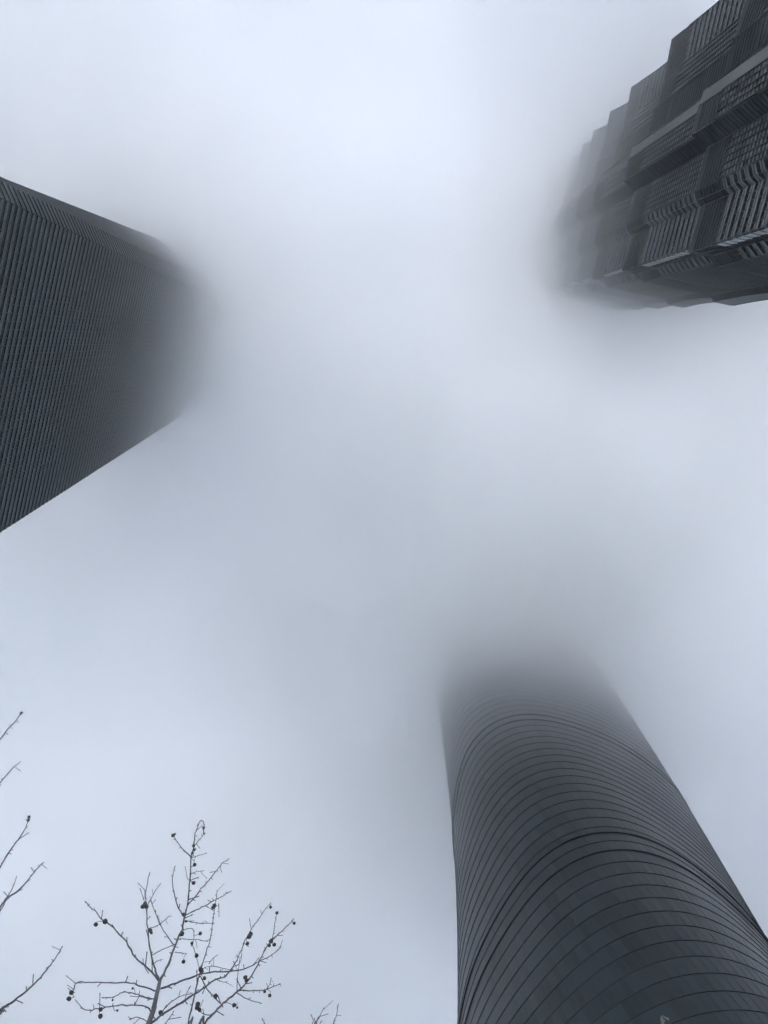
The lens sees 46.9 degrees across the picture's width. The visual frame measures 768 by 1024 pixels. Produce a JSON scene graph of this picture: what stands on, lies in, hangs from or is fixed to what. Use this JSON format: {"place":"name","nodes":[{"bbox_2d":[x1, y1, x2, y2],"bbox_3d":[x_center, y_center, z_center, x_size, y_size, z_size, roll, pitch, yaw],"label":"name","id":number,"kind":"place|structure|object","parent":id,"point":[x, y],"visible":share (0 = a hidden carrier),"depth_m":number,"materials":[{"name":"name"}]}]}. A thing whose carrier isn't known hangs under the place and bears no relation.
{"place":"outdoors","nodes":[
{"label":"outdoors","id":0,"kind":"place"},
{"bbox_2d":[0,712,62,1014],"bbox_3d":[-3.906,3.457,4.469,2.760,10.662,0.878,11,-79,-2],"label":"bare tree","id":1,"kind":"object","parent":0,"point":[2,1009],"visible":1,"depth_m":7.41,"materials":[{"name":"grey plant"}]},
{"bbox_2d":[0,177,263,532],"bbox_3d":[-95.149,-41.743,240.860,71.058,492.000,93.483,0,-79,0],"label":"skyscraper","id":2,"kind":"structure","parent":0,"point":[117,340],"depth_m":209.04,"materials":[{"name":"grey glass"}]},
{"bbox_2d":[66,820,295,1023],"bbox_3d":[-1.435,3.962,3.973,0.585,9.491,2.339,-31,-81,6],"label":"bare tree","id":3,"kind":"object","parent":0,"point":[152,1010],"visible":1,"depth_m":6.57,"materials":[{"name":"grey plant"}]},
{"bbox_2d":[262,1002,340,1023],"bbox_3d":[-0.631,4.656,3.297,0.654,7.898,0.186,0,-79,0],"label":"bare tree","id":4,"kind":"object","parent":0,"point":[315,1022],"visible":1,"depth_m":6.97,"materials":[{"name":"grey plant"}]},
{"bbox_2d":[0,0,767,1023],"label":"sky","id":5,"kind":"structure","parent":0,"point":[219,623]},
{"bbox_2d":[421,531,767,1023],"bbox_3d":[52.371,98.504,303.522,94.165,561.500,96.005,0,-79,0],"label":"skyscraper","id":6,"kind":"structure","parent":0,"point":[595,884],"depth_m":216.94,"materials":[{"name":"grey glass"}]},
{"bbox_2d":[527,0,767,310],"bbox_3d":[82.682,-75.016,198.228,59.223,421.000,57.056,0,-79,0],"label":"skyscraper","id":7,"kind":"structure","parent":0,"point":[657,196],"depth_m":178.74,"materials":[{"name":"grey glass"}]},
{"bbox_2d":[660,1015,668,1023],"bbox_3d":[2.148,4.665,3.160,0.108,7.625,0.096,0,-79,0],"label":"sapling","id":8,"kind":"object","parent":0,"point":[661,1019],"visible":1,"depth_m":6.85,"materials":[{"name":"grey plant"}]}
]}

